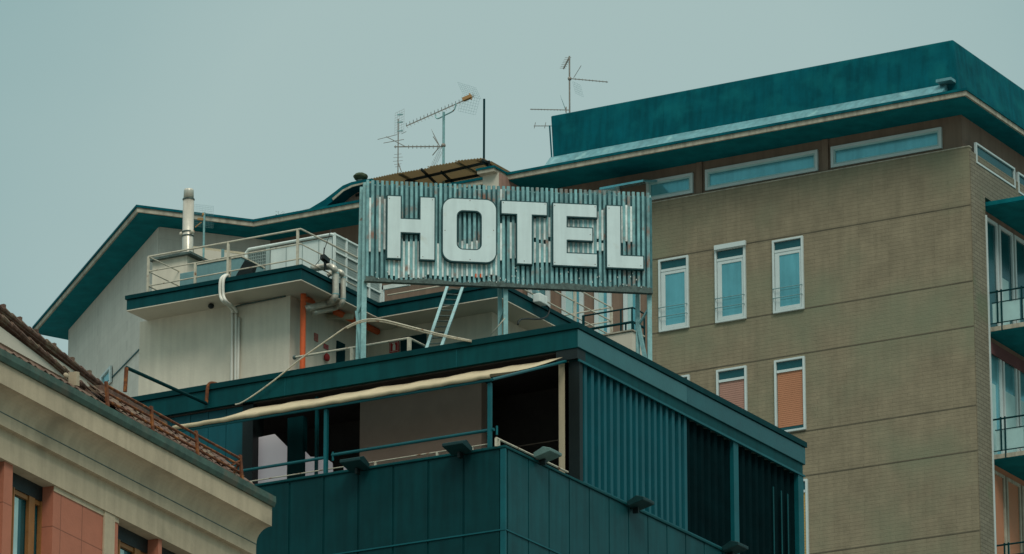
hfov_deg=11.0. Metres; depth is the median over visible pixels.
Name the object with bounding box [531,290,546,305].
floodlight
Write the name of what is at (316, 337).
notice
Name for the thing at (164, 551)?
window
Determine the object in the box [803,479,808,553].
window
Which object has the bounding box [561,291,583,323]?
window
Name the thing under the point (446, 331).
ladder
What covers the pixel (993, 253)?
balcony door
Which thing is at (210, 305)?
ceiling lamp
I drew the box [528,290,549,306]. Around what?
window
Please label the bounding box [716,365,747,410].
window
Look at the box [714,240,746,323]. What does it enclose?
window
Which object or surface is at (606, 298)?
window
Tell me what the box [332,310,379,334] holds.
fire pipe
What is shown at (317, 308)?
insulated duct
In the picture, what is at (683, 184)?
window
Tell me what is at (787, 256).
window
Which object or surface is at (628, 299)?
window
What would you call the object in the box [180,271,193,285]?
metal box
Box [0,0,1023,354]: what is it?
sky
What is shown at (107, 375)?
window
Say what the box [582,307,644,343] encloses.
dark railing
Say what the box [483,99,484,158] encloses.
metal pole
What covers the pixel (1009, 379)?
balcony door
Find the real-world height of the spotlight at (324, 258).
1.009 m
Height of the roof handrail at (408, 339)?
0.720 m
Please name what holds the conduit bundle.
attached to the hotel building
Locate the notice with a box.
[314,333,317,341]
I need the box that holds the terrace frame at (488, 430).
[243,382,568,482]
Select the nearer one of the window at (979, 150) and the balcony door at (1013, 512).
the balcony door at (1013, 512)
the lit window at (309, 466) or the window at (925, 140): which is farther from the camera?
the window at (925, 140)
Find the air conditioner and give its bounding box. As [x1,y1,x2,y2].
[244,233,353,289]
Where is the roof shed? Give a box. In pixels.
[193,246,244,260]
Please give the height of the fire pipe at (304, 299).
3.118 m
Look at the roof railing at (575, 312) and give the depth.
115.77 m
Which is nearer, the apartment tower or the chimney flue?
the chimney flue
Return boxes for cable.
[235,295,285,306]
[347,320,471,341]
[517,305,549,324]
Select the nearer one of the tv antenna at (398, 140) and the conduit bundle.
the conduit bundle
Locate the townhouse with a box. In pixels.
[0,304,275,553]
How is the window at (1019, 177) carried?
in the apartment tower
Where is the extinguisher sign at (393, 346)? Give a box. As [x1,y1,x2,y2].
[389,341,398,352]
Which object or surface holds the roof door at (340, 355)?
in the hotel building
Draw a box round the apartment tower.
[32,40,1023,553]
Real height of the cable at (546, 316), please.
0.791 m
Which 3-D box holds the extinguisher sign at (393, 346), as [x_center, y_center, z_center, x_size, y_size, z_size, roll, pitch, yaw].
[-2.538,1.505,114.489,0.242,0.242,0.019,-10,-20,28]
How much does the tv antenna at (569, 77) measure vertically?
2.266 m
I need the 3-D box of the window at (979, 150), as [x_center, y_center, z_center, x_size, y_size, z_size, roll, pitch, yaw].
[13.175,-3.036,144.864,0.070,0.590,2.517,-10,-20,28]
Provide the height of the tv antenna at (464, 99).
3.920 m
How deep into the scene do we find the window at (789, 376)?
144.23 m
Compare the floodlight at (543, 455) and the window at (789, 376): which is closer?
the floodlight at (543, 455)
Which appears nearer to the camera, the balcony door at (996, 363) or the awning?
the awning
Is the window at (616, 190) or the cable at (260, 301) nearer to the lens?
the cable at (260, 301)
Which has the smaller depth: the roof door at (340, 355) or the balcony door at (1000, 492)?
the roof door at (340, 355)
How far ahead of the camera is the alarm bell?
113.20 m
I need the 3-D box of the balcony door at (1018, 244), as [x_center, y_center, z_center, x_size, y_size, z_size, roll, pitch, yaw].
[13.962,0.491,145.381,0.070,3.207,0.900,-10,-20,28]
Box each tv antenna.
[194,204,213,257]
[378,112,404,171]
[394,82,479,183]
[530,56,606,127]
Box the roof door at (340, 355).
[336,340,344,362]
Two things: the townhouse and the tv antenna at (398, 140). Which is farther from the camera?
the tv antenna at (398, 140)
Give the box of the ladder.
[425,286,463,347]
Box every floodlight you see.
[340,456,369,474]
[442,440,471,458]
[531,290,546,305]
[533,446,561,465]
[627,495,653,513]
[722,541,747,553]
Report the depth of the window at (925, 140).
144.93 m
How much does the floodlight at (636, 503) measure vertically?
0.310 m
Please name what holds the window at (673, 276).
in the apartment tower
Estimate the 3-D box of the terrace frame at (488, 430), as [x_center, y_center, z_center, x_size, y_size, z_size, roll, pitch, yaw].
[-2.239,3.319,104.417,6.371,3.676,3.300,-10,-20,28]
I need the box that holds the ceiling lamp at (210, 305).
[208,303,213,308]
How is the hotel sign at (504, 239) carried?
on the hotel building
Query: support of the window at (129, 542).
in the townhouse
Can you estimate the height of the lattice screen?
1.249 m
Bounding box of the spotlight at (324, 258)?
[315,230,330,269]
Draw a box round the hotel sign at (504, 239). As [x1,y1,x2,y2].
[355,180,652,359]
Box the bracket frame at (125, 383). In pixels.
[123,366,217,404]
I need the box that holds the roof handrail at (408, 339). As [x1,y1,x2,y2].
[292,337,425,359]
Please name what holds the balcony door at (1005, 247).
in the apartment tower
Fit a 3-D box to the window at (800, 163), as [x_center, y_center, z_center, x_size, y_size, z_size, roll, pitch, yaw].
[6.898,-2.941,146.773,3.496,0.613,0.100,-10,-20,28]
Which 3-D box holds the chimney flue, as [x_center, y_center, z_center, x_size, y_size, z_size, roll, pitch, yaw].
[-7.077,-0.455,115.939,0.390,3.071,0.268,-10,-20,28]
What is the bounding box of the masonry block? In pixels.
[150,251,207,290]
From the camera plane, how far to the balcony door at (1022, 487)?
143.14 m
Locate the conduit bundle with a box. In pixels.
[218,274,239,379]
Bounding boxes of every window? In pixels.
[10,473,42,553]
[100,365,111,384]
[117,525,147,553]
[162,547,174,553]
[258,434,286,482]
[305,452,332,475]
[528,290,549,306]
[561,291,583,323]
[582,189,619,194]
[594,293,611,333]
[623,294,640,330]
[646,173,693,200]
[658,255,689,332]
[705,150,818,190]
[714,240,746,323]
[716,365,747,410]
[772,236,804,313]
[774,356,806,431]
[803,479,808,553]
[830,127,942,167]
[974,142,1015,188]
[1016,172,1023,194]
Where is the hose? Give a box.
[235,318,471,404]
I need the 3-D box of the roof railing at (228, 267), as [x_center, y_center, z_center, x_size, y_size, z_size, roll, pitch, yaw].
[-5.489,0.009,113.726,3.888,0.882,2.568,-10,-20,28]
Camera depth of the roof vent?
152.69 m
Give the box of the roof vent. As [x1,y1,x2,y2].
[353,172,367,180]
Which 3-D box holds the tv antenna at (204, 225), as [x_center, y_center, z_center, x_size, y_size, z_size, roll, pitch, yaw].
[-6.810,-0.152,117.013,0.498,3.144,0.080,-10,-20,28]
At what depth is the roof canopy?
152.38 m
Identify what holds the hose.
attached to the hotel building
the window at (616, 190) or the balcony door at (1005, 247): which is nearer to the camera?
the balcony door at (1005, 247)
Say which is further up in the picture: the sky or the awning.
the sky
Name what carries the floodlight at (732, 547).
attached to the hotel building
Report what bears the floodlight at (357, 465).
attached to the hotel building
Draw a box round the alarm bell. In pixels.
[324,353,329,360]
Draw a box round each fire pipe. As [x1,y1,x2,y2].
[300,293,315,368]
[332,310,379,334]
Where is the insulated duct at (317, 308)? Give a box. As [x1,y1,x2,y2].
[305,263,345,314]
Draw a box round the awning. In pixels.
[172,357,566,431]
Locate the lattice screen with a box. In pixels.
[332,232,409,301]
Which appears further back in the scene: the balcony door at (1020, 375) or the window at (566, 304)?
the window at (566, 304)
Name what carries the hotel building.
on the ground
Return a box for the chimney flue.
[179,188,194,251]
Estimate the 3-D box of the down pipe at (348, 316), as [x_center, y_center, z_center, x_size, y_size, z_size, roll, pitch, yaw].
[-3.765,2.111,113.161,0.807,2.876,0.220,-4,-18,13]
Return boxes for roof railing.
[146,228,357,291]
[387,286,612,332]
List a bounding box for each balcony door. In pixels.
[987,217,1000,326]
[991,354,1003,454]
[994,470,1006,553]
[998,225,1015,324]
[1002,361,1019,452]
[1005,477,1022,553]
[1013,235,1023,322]
[1017,369,1023,450]
[1021,485,1023,552]
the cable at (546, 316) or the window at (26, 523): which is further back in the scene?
the cable at (546, 316)
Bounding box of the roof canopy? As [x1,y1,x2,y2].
[372,158,509,186]
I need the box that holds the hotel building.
[125,264,806,553]
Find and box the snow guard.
[104,381,243,478]
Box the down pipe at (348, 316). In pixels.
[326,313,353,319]
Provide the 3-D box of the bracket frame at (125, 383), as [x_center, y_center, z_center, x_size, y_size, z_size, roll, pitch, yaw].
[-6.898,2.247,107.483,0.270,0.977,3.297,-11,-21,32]

